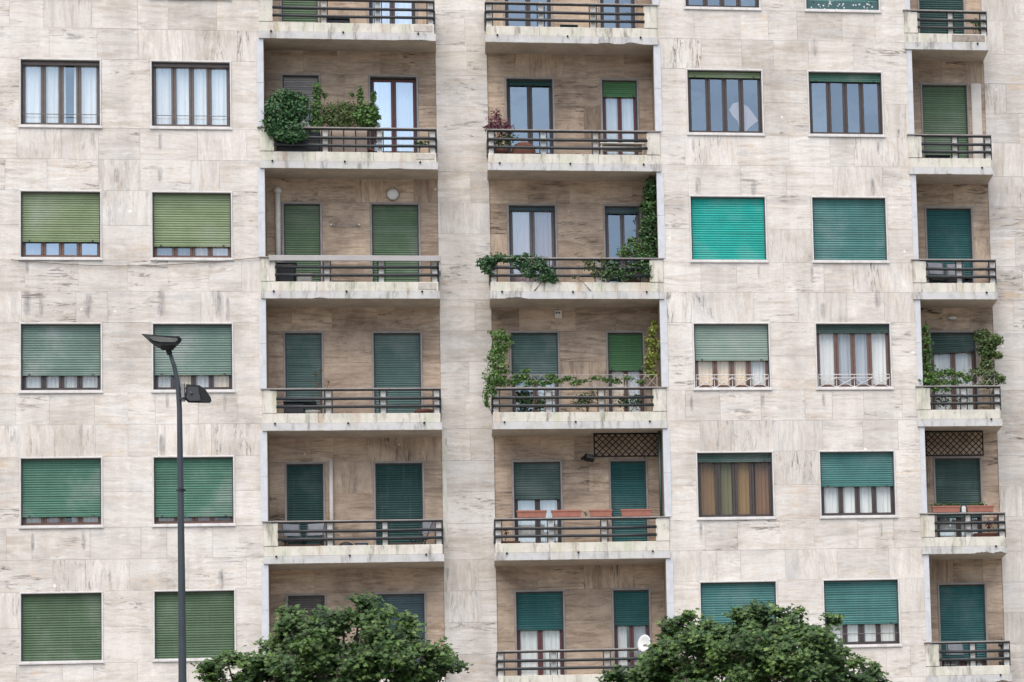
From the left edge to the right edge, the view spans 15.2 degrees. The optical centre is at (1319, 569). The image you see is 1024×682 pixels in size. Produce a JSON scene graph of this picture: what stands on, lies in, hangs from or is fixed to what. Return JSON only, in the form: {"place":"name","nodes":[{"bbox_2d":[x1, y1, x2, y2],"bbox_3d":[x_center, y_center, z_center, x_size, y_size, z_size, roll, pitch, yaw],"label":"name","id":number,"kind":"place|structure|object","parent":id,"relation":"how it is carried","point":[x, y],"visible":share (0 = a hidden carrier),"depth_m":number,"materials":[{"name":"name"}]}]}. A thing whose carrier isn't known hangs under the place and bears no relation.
{"place":"outdoors","nodes":[
{"label":"outdoors","id":0,"kind":"place"},
{"bbox_3d":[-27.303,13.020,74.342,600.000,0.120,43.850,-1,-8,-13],"label":"pavement","id":1,"kind":"structure","parent":0,"visible":0},
{"bbox_2d":[142,334,210,681],"bbox_3d":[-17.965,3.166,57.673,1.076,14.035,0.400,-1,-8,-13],"label":"street lamp","id":2,"kind":"object","parent":1,"relation":"on","point":[193,393],"visible":1,"depth_m":58.29,"materials":[{"name":"metal"}]},
{"bbox_2d":[190,590,472,681],"bbox_3d":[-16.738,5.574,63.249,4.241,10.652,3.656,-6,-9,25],"label":"street tree","id":3,"kind":"object","parent":1,"relation":"on","point":[321,652],"visible":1,"depth_m":63.24,"materials":[{"name":"green plant"}]},
{"bbox_2d":[0,0,1023,681],"bbox_3d":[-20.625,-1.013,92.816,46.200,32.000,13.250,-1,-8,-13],"label":"apartment building","id":4,"kind":"structure","parent":1,"relation":"on","point":[816,208],"depth_m":87.85,"materials":[{"name":"stone"}]},
{"bbox_2d":[18,58,101,127],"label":"window","id":5,"kind":"structure","parent":4,"relation":"in","point":[54,92],"depth_m":85.79,"materials":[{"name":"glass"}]},
{"bbox_2d":[18,190,102,259],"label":"window","id":6,"kind":"structure","parent":4,"relation":"in","point":[54,224],"depth_m":85.29,"materials":[{"name":"green plastic"}]},
{"bbox_2d":[18,322,102,392],"bbox_3d":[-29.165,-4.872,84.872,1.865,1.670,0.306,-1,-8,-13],"label":"window","id":7,"kind":"structure","parent":4,"relation":"in","point":[55,357],"depth_m":84.87,"materials":[{"name":"plastic"}]},
{"bbox_2d":[18,456,103,528],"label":"window","id":8,"kind":"structure","parent":4,"relation":"in","point":[55,492],"depth_m":84.44,"materials":[{"name":"plastic"}]},
{"bbox_2d":[18,591,103,664],"bbox_3d":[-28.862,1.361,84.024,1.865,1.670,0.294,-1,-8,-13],"label":"window","id":9,"kind":"structure","parent":4,"relation":"in","point":[55,627],"depth_m":84.00,"materials":[{"name":"plastic"}]},
{"bbox_2d":[149,60,232,129],"bbox_3d":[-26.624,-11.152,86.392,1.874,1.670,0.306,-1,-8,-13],"label":"window","id":10,"kind":"structure","parent":4,"relation":"in","point":[185,94],"depth_m":86.46,"materials":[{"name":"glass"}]},
{"bbox_2d":[150,191,233,260],"bbox_3d":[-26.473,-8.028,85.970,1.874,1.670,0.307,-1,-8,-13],"label":"window","id":11,"kind":"structure","parent":4,"relation":"in","point":[186,225],"depth_m":85.95,"materials":[{"name":"green plastic"}]},
{"bbox_2d":[151,322,234,392],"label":"window","id":12,"kind":"structure","parent":4,"relation":"in","point":[204,357],"depth_m":85.58,"materials":[{"name":"plastic"}]},
{"bbox_2d":[152,455,235,526],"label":"window","id":13,"kind":"structure","parent":4,"relation":"in","point":[209,480],"depth_m":85.12,"materials":[{"name":"plastic"}]},
{"bbox_2d":[152,589,235,661],"bbox_3d":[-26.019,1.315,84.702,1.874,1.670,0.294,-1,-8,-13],"label":"window","id":14,"kind":"structure","parent":4,"relation":"in","point":[210,613],"depth_m":84.68,"materials":[{"name":"plastic"}]},
{"bbox_2d":[257,88,311,144],"bbox_3d":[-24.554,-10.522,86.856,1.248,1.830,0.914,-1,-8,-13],"label":"potted shrub","id":15,"kind":"object","parent":4,"relation":"on","point":[288,105],"visible":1,"depth_m":86.64,"materials":[{"name":"green plant"}]},
{"bbox_2d":[281,524,303,546],"bbox_3d":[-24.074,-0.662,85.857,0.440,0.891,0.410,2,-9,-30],"label":"folding chair","id":16,"kind":"object","parent":4,"relation":"on","point":[289,527],"visible":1,"depth_m":86.03,"materials":[{"name":"grey fabric"}]},
{"bbox_2d":[277,268,312,281],"bbox_3d":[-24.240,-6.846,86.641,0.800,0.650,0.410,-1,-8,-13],"label":"storage box","id":17,"kind":"object","parent":4,"relation":"on","point":[289,278],"visible":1,"depth_m":86.42,"materials":[{"name":"plastic"}]},
{"bbox_2d":[286,403,304,413],"bbox_3d":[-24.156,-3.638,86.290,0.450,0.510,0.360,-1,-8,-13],"label":"tool chest","id":18,"kind":"object","parent":4,"relation":"on","point":[294,410],"visible":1,"depth_m":86.14,"materials":[{"name":"plastic"}]},
{"bbox_2d":[277,132,319,151],"bbox_3d":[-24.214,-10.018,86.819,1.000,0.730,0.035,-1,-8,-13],"label":"balcony screen","id":19,"kind":"object","parent":4,"relation":"on","point":[298,148],"visible":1,"depth_m":86.84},
{"bbox_2d":[283,401,316,413],"bbox_3d":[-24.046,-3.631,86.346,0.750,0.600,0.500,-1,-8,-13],"label":"side table","id":20,"kind":"object","parent":4,"relation":"on","point":[306,402],"visible":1,"depth_m":86.19,"materials":[{"name":"black metal"}]},
{"bbox_2d":[280,1,319,22],"bbox_3d":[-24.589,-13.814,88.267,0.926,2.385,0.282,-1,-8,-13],"label":"balcony door","id":21,"kind":"structure","parent":4,"relation":"in","point":[282,3],"depth_m":88.19,"materials":[{"name":"green wood"}]},
{"bbox_2d":[280,73,320,131],"bbox_3d":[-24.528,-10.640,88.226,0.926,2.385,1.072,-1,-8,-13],"label":"balcony door","id":22,"kind":"structure","parent":4,"relation":"in","point":[296,82],"depth_m":87.93,"materials":[{"name":"grey wood"}]},
{"bbox_2d":[282,202,322,281],"bbox_3d":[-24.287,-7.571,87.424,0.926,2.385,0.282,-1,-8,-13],"label":"balcony door","id":23,"kind":"structure","parent":4,"relation":"in","point":[301,221],"depth_m":87.46,"materials":[{"name":"green plastic"}]},
{"bbox_2d":[283,331,323,412],"bbox_3d":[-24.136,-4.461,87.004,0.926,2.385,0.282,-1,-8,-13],"label":"balcony door","id":24,"kind":"structure","parent":4,"relation":"in","point":[303,351],"depth_m":87.03,"materials":[{"name":"green plastic"}]},
{"bbox_2d":[284,462,325,546],"bbox_3d":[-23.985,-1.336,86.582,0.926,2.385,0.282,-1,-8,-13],"label":"balcony door","id":25,"kind":"structure","parent":4,"relation":"in","point":[304,481],"depth_m":86.61,"materials":[{"name":"green plastic"}]},
{"bbox_2d":[286,593,326,676],"bbox_3d":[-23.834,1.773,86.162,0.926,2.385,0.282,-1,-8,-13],"label":"balcony door","id":26,"kind":"structure","parent":4,"relation":"in","point":[309,601],"depth_m":86.25,"materials":[{"name":"wood"}]},
{"bbox_2d":[303,523,325,544],"bbox_3d":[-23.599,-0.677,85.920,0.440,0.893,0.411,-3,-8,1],"label":"folding chair","id":27,"kind":"object","parent":4,"relation":"on","point":[321,526],"visible":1,"depth_m":86.14,"materials":[{"name":"grey fabric"}]},
{"bbox_2d":[303,78,327,131],"bbox_3d":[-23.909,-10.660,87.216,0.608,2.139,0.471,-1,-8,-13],"label":"potted shrub","id":28,"kind":"object","parent":4,"relation":"on","point":[315,121],"visible":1,"depth_m":87.20,"materials":[{"name":"green plant"}]},
{"bbox_2d":[326,18,349,22],"bbox_3d":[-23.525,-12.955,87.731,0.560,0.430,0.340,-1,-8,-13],"label":"storage crate","id":29,"kind":"object","parent":4,"relation":"on","point":[338,20],"visible":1,"depth_m":87.61,"materials":[{"name":"plastic"}]},
{"bbox_2d":[319,100,358,126],"bbox_3d":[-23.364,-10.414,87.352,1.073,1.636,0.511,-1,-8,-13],"label":"potted shrub","id":30,"kind":"object","parent":4,"relation":"on","point":[346,118],"visible":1,"depth_m":87.34,"materials":[{"name":"green plant"}]},
{"bbox_2d":[319,130,367,151],"bbox_3d":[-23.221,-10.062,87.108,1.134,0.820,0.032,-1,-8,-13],"label":"canvas windbreak","id":31,"kind":"object","parent":4,"relation":"on","point":[344,141],"visible":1,"depth_m":87.14,"materials":[{"name":"fabric"}]},
{"bbox_2d":[348,86,381,155],"bbox_3d":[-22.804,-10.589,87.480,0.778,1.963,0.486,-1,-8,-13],"label":"potted shrub","id":32,"kind":"object","parent":4,"relation":"on","point":[368,115],"visible":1,"depth_m":87.47,"materials":[{"name":"green plant"}]},
{"bbox_2d":[367,2,416,23],"bbox_3d":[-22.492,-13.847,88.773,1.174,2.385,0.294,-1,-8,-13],"label":"balcony door","id":33,"kind":"structure","parent":4,"relation":"in","point":[369,4],"depth_m":88.83,"materials":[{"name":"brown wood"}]},
{"bbox_2d":[386,188,398,200],"bbox_3d":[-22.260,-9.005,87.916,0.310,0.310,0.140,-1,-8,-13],"label":"bulkhead lamp","id":34,"kind":"object","parent":4,"relation":"attached to","point":[392,194],"visible":1,"depth_m":87.88,"materials":[{"name":"glass"}]},
{"bbox_2d":[368,74,418,152],"bbox_3d":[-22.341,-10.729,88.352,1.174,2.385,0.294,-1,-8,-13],"label":"balcony door","id":35,"kind":"structure","parent":4,"relation":"in","point":[397,100],"depth_m":88.49,"materials":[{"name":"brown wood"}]},
{"bbox_2d":[370,202,420,281],"bbox_3d":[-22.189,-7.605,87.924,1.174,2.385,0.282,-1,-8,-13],"label":"balcony door","id":36,"kind":"structure","parent":4,"relation":"in","point":[395,228],"depth_m":87.95,"materials":[{"name":"green plastic"}]},
{"bbox_2d":[371,331,422,412],"bbox_3d":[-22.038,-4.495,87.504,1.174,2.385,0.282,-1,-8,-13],"label":"balcony door","id":37,"kind":"structure","parent":4,"relation":"in","point":[397,358],"depth_m":87.52,"materials":[{"name":"green plastic"}]},
{"bbox_2d":[373,461,424,544],"bbox_3d":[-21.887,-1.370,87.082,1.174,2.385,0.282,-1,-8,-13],"label":"balcony door","id":38,"kind":"structure","parent":4,"relation":"in","point":[399,487],"depth_m":87.10,"materials":[{"name":"green plastic"}]},
{"bbox_2d":[375,592,426,675],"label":"balcony door","id":39,"kind":"structure","parent":4,"relation":"in","point":[415,602],"depth_m":86.78,"materials":[{"name":"wood"}]},
{"bbox_2d":[410,522,433,543],"bbox_3d":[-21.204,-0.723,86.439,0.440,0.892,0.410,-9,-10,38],"label":"folding chair","id":40,"kind":"object","parent":4,"relation":"on","point":[427,524],"visible":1,"depth_m":86.59,"materials":[{"name":"grey fabric"}]},
{"bbox_2d":[475,251,512,281],"bbox_3d":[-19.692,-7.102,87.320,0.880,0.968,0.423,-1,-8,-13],"label":"trailing plant","id":41,"kind":"object","parent":4,"relation":"on","point":[487,269],"visible":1,"depth_m":87.25,"materials":[{"name":"green plant"}]},
{"bbox_2d":[481,328,514,414],"bbox_3d":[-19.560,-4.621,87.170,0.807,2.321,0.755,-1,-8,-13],"label":"climbing shrub","id":42,"kind":"object","parent":4,"relation":"on","point":[494,380],"visible":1,"depth_m":87.09,"materials":[{"name":"green plant"}]},
{"bbox_2d":[482,109,514,153],"bbox_3d":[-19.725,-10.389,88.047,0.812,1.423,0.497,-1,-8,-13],"label":"potted shrub","id":43,"kind":"object","parent":4,"relation":"on","point":[496,124],"visible":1,"depth_m":88.00,"materials":[{"name":"purple plant"}]},
{"bbox_2d":[495,132,518,153],"bbox_3d":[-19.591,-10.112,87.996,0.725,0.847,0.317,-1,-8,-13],"label":"potted plant","id":44,"kind":"object","parent":4,"relation":"on","point":[507,136],"visible":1,"depth_m":88.00,"materials":[{"name":"green plant"}]},
{"bbox_2d":[511,142,535,153],"bbox_3d":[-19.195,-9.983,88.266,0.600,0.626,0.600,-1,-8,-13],"label":"upturned pot","id":45,"kind":"object","parent":4,"relation":"on","point":[523,151],"visible":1,"depth_m":88.06,"materials":[{"name":"ceramic"}]},
{"bbox_2d":[503,0,552,26],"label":"balcony door","id":46,"kind":"structure","parent":4,"relation":"in","point":[505,7],"depth_m":90.32,"materials":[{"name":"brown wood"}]},
{"bbox_2d":[504,76,555,153],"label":"balcony door","id":47,"kind":"structure","parent":4,"relation":"in","point":[529,101],"depth_m":89.97,"materials":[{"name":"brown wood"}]},
{"bbox_2d":[516,393,545,411],"bbox_3d":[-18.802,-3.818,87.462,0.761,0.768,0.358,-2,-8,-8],"label":"potted plant","id":48,"kind":"object","parent":4,"relation":"on","point":[529,401],"visible":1,"depth_m":87.43,"materials":[{"name":"green plant"}]},
{"bbox_2d":[516,510,546,517],"bbox_3d":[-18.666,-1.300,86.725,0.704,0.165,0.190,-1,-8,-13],"label":"planter trough","id":49,"kind":"object","parent":4,"relation":"on","point":[531,513],"visible":1,"depth_m":86.65,"materials":[{"name":"ceramic"}]},
{"bbox_2d":[507,203,557,281],"bbox_3d":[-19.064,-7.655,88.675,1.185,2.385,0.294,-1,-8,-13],"label":"balcony door","id":50,"kind":"structure","parent":4,"relation":"in","point":[531,228],"depth_m":88.81,"materials":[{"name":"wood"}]},
{"bbox_2d":[509,252,559,290],"bbox_3d":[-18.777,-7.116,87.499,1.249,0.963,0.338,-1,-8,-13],"label":"trailing plant","id":51,"kind":"object","parent":4,"relation":"on","point":[532,272],"visible":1,"depth_m":87.47,"materials":[{"name":"green plant"}]},
{"bbox_2d":[509,331,560,411],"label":"balcony door","id":52,"kind":"structure","parent":4,"relation":"in","point":[538,351],"depth_m":88.32,"materials":[{"name":"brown wood"}]},
{"bbox_2d":[512,460,563,542],"bbox_3d":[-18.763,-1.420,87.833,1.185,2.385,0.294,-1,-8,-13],"label":"balcony door","id":53,"kind":"structure","parent":4,"relation":"in","point":[536,484],"depth_m":87.89,"materials":[{"name":"green plastic"}]},
{"bbox_2d":[514,589,565,675],"bbox_3d":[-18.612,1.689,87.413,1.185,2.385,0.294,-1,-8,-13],"label":"balcony door","id":54,"kind":"structure","parent":4,"relation":"in","point":[539,615],"depth_m":87.46,"materials":[{"name":"green plastic"}]},
{"bbox_2d":[551,510,581,517],"bbox_3d":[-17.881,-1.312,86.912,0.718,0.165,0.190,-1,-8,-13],"label":"planter trough","id":55,"kind":"object","parent":4,"relation":"on","point":[566,513],"visible":1,"depth_m":86.84,"materials":[{"name":"ceramic"}]},
{"bbox_2d":[499,374,656,386],"bbox_3d":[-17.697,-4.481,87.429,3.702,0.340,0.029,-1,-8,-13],"label":"wire trellis","id":56,"kind":"object","parent":4,"relation":"on","point":[594,379],"visible":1,"depth_m":87.55,"materials":[{"name":"white metal"}]},
{"bbox_2d":[507,368,644,386],"bbox_3d":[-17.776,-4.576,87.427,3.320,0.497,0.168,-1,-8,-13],"label":"trailing vine","id":57,"kind":"object","parent":56,"relation":"attached to","point":[521,376],"visible":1,"depth_m":87.29,"materials":[{"name":"green plant"}]},
{"bbox_2d":[571,391,596,411],"bbox_3d":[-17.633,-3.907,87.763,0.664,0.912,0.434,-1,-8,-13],"label":"potted plant","id":58,"kind":"object","parent":4,"relation":"on","point":[585,400],"visible":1,"depth_m":87.73,"materials":[{"name":"green plant"}]},
{"bbox_2d":[571,257,605,290],"bbox_3d":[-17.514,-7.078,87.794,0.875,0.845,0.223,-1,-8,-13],"label":"trailing plant","id":59,"kind":"object","parent":4,"relation":"on","point":[589,263],"visible":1,"depth_m":87.79,"materials":[{"name":"green plant"}]},
{"bbox_2d":[589,509,611,516],"bbox_3d":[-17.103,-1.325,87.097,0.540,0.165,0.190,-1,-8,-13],"label":"planter trough","id":60,"kind":"object","parent":4,"relation":"on","point":[600,512],"visible":1,"depth_m":87.02,"materials":[{"name":"ceramic"}]},
{"bbox_2d":[598,0,636,27],"bbox_3d":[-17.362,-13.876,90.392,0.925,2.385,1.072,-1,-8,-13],"label":"balcony door","id":61,"kind":"structure","parent":4,"relation":"in","point":[600,9],"depth_m":90.85,"materials":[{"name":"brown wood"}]},
{"bbox_2d":[600,78,639,154],"bbox_3d":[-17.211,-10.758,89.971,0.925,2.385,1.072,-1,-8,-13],"label":"balcony door","id":62,"kind":"structure","parent":4,"relation":"in","point":[619,97],"depth_m":89.68,"materials":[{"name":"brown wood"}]},
{"bbox_2d":[600,142,644,154],"bbox_3d":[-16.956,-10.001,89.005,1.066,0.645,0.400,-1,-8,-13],"label":"balcony shelf","id":63,"kind":"object","parent":4,"relation":"on","point":[603,144],"visible":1,"depth_m":89.02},
{"bbox_2d":[603,204,642,281],"bbox_3d":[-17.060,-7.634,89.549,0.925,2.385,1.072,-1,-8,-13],"label":"balcony door","id":64,"kind":"structure","parent":4,"relation":"in","point":[621,222],"depth_m":89.38,"materials":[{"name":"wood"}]},
{"bbox_2d":[597,251,652,281],"bbox_3d":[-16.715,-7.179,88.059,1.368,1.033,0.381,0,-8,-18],"label":"trailing plant","id":65,"kind":"object","parent":4,"relation":"on","point":[627,272],"visible":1,"depth_m":88.02,"materials":[{"name":"green plant"}]},
{"bbox_2d":[593,433,657,456],"bbox_3d":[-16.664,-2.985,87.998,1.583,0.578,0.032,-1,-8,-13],"label":"wooden lattice","id":66,"kind":"object","parent":4,"relation":"attached to","point":[621,434],"visible":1,"depth_m":87.99,"materials":[{"name":"brown wood"}]},
{"bbox_2d":[606,331,645,411],"bbox_3d":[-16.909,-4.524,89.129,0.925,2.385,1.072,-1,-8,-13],"label":"balcony door","id":67,"kind":"structure","parent":4,"relation":"in","point":[625,350],"depth_m":88.81,"materials":[{"name":"green plastic"}]},
{"bbox_2d":[614,394,642,411],"bbox_3d":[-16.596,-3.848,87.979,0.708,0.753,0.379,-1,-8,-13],"label":"potted plant","id":68,"kind":"object","parent":4,"relation":"on","point":[630,402],"visible":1,"depth_m":87.99,"materials":[{"name":"green plant"}]},
{"bbox_2d":[608,459,648,541],"bbox_3d":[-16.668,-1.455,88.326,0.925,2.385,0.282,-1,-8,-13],"label":"balcony door","id":69,"kind":"structure","parent":4,"relation":"in","point":[628,478],"depth_m":88.34,"materials":[{"name":"teal plastic"}]},
{"bbox_2d":[616,236,646,281],"bbox_3d":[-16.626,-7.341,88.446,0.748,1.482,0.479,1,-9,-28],"label":"potted shrub","id":70,"kind":"object","parent":4,"relation":"on","point":[625,254],"visible":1,"depth_m":88.46,"materials":[{"name":"green plant"}]},
{"bbox_2d":[611,588,651,672],"bbox_3d":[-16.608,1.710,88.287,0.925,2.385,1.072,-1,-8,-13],"label":"balcony door","id":71,"kind":"structure","parent":4,"relation":"in","point":[631,607],"depth_m":87.97,"materials":[{"name":"green plastic"}]},
{"bbox_2d":[620,509,651,516],"bbox_3d":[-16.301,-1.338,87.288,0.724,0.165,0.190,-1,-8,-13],"label":"planter trough","id":72,"kind":"object","parent":4,"relation":"on","point":[634,512],"visible":1,"depth_m":87.22,"materials":[{"name":"ceramic"}]},
{"bbox_2d":[638,635,650,652],"bbox_3d":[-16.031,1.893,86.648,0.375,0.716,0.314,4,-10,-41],"label":"satellite dish","id":73,"kind":"object","parent":4,"relation":"on","point":[643,641],"visible":0.9,"depth_m":86.74,"materials":[{"name":"white plastic"}]},
{"bbox_2d":[638,176,657,265],"bbox_3d":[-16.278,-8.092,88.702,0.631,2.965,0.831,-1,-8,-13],"label":"climbing ivy","id":74,"kind":"object","parent":4,"relation":"attached to","point":[648,237],"visible":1,"depth_m":88.62,"materials":[{"name":"green plant"}]},
{"bbox_2d":[641,319,660,408],"bbox_3d":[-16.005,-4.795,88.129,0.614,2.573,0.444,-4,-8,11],"label":"climbing shrub","id":75,"kind":"object","parent":4,"relation":"on","point":[650,342],"visible":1,"depth_m":88.16,"materials":[{"name":"green plant"}]},
{"bbox_2d":[658,431,662,515],"bbox_3d":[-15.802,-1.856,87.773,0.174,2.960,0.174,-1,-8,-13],"label":"support pole","id":76,"kind":"object","parent":4,"relation":"on","point":[660,471],"visible":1,"depth_m":87.81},
{"bbox_2d":[683,0,761,10],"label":"window","id":77,"kind":"structure","parent":4,"relation":"in","point":[755,5],"depth_m":89.68,"materials":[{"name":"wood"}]},
{"bbox_2d":[686,68,764,135],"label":"window","id":78,"kind":"structure","parent":4,"relation":"in","point":[727,102],"depth_m":89.51,"materials":[{"name":"glass"}]},
{"bbox_2d":[689,195,768,262],"bbox_3d":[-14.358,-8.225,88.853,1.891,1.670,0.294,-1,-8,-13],"label":"window","id":79,"kind":"structure","parent":4,"relation":"in","point":[723,228],"depth_m":88.83,"materials":[{"name":"plastic"}]},
{"bbox_2d":[692,322,772,389],"bbox_3d":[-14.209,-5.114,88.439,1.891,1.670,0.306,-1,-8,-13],"label":"window","id":80,"kind":"structure","parent":4,"relation":"in","point":[726,355],"depth_m":88.45,"materials":[{"name":"plastic"}]},
{"bbox_2d":[696,451,775,519],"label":"window","id":81,"kind":"structure","parent":4,"relation":"in","point":[731,485],"depth_m":88.08,"materials":[{"name":"fabric"}]},
{"bbox_2d":[699,580,777,644],"bbox_3d":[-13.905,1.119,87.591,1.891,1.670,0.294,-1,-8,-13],"label":"window","id":82,"kind":"structure","parent":4,"relation":"in","point":[715,597],"depth_m":87.59,"materials":[{"name":"plastic"}]},
{"bbox_2d":[804,0,880,12],"bbox_3d":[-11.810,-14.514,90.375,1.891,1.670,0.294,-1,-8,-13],"label":"window","id":83,"kind":"structure","parent":4,"relation":"in","point":[859,6],"depth_m":90.23,"materials":[{"name":"plastic"}]},
{"bbox_2d":[807,70,885,136],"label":"window","id":84,"kind":"structure","parent":4,"relation":"in","point":[840,103],"depth_m":90.65,"materials":[{"name":"glass"}]},
{"bbox_2d":[811,196,889,262],"bbox_3d":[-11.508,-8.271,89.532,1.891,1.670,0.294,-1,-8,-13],"label":"window","id":85,"kind":"structure","parent":4,"relation":"in","point":[845,229],"depth_m":89.51,"materials":[{"name":"plastic"}]},
{"bbox_2d":[814,322,893,389],"bbox_3d":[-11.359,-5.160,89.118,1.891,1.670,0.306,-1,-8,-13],"label":"window","id":86,"kind":"structure","parent":4,"relation":"in","point":[848,355],"depth_m":89.18,"materials":[{"name":"white fabric"}]},
{"bbox_2d":[818,450,897,518],"bbox_3d":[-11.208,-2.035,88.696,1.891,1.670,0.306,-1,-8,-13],"label":"window","id":87,"kind":"structure","parent":4,"relation":"in","point":[852,483],"depth_m":88.73,"materials":[{"name":"plastic"}]},
{"bbox_2d":[822,578,901,647],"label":"window","id":88,"kind":"structure","parent":4,"relation":"in","point":[870,607],"depth_m":88.29,"materials":[{"name":"plastic"}]},
{"bbox_2d":[918,321,939,409],"bbox_3d":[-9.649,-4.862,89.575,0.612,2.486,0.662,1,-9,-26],"label":"climbing shrub","id":89,"kind":"object","parent":4,"relation":"on","point":[927,366],"visible":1,"depth_m":89.68,"materials":[{"name":"green plant"}]},
{"bbox_2d":[926,262,947,282],"bbox_3d":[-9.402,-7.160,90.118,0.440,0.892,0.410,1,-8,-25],"label":"folding chair","id":90,"kind":"object","parent":4,"relation":"on","point":[936,265],"visible":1,"depth_m":90.29,"materials":[{"name":"grey fabric"}]},
{"bbox_2d":[917,0,965,33],"bbox_3d":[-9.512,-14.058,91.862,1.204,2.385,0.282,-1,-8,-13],"label":"balcony door","id":91,"kind":"structure","parent":4,"relation":"in","point":[921,4],"depth_m":91.81,"materials":[{"name":"green wood"}]},
{"bbox_2d":[920,83,970,157],"bbox_3d":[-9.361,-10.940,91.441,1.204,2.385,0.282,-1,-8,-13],"label":"balcony door","id":92,"kind":"structure","parent":4,"relation":"in","point":[944,106],"depth_m":91.45,"materials":[{"name":"green plastic"}]},
{"bbox_2d":[931,506,960,512],"bbox_3d":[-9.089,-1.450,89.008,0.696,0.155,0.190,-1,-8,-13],"label":"planter trough","id":93,"kind":"object","parent":4,"relation":"on","point":[945,509],"visible":1,"depth_m":88.94,"materials":[{"name":"ceramic"}]},
{"bbox_2d":[924,206,974,282],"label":"balcony door","id":94,"kind":"structure","parent":4,"relation":"in","point":[949,234],"depth_m":91.05,"materials":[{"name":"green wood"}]},
{"bbox_2d":[928,331,979,409],"bbox_3d":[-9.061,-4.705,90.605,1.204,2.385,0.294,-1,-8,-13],"label":"balcony door","id":95,"kind":"structure","parent":4,"relation":"in","point":[956,350],"depth_m":90.70,"materials":[{"name":"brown wood"}]},
{"bbox_2d":[925,431,983,455],"bbox_3d":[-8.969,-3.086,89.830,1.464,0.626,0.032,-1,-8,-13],"label":"wooden lattice","id":96,"kind":"object","parent":4,"relation":"attached to","point":[971,454],"visible":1,"depth_m":89.83,"materials":[{"name":"brown wood"}]},
{"bbox_2d":[946,263,964,282],"bbox_3d":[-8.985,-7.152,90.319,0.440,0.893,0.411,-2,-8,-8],"label":"folding chair","id":97,"kind":"object","parent":4,"relation":"on","point":[950,272],"visible":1,"depth_m":90.52,"materials":[{"name":"white plastic"}]},
{"bbox_2d":[946,644,966,665],"bbox_3d":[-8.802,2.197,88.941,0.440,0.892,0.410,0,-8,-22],"label":"folding chair","id":98,"kind":"object","parent":4,"relation":"on","point":[954,646],"visible":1,"depth_m":89.14,"materials":[{"name":"grey fabric"}]},
{"bbox_2d":[933,456,983,536],"bbox_3d":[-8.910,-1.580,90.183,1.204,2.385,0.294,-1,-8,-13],"label":"balcony door","id":99,"kind":"structure","parent":4,"relation":"in","point":[957,479],"depth_m":90.21,"materials":[{"name":"green plastic"}]},
{"bbox_2d":[937,582,988,666],"bbox_3d":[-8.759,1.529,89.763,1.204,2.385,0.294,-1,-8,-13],"label":"balcony door","id":100,"kind":"structure","parent":4,"relation":"in","point":[962,607],"depth_m":89.77,"materials":[{"name":"teal plastic"}]},
{"bbox_2d":[936,373,994,385],"bbox_3d":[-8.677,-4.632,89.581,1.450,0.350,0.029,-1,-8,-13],"label":"wire trellis","id":101,"kind":"object","parent":4,"relation":"on","point":[965,380],"visible":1,"depth_m":89.58,"materials":[{"name":"white metal"}]},
{"bbox_2d":[930,367,975,393],"bbox_3d":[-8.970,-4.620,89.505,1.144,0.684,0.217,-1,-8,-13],"label":"trailing vine","id":102,"kind":"object","parent":101,"relation":"attached to","point":[949,372],"visible":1,"depth_m":89.47,"materials":[{"name":"green plant"}]},
{"bbox_2d":[971,83,983,158],"bbox_3d":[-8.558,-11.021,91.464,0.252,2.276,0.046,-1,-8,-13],"label":"leaning panel","id":103,"kind":"object","parent":4,"relation":"on","point":[976,105],"visible":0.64,"depth_m":91.48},
{"bbox_2d":[966,505,993,511],"bbox_3d":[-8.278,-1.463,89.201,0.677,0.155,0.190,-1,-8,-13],"label":"planter trough","id":104,"kind":"object","parent":4,"relation":"on","point":[979,508],"visible":1,"depth_m":89.12,"materials":[{"name":"ceramic"}]},
{"bbox_2d":[968,329,1005,409],"bbox_3d":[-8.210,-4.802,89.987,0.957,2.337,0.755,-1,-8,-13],"label":"climbing shrub","id":105,"kind":"object","parent":4,"relation":"on","point":[986,342],"visible":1,"depth_m":90.06,"materials":[{"name":"green plant"}]},
{"bbox_2d":[595,598,891,681],"bbox_3d":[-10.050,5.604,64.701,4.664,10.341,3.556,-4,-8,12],"label":"street tree","id":106,"kind":"object","parent":1,"relation":"on","point":[763,646],"visible":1,"depth_m":64.61,"materials":[{"name":"green plant"}]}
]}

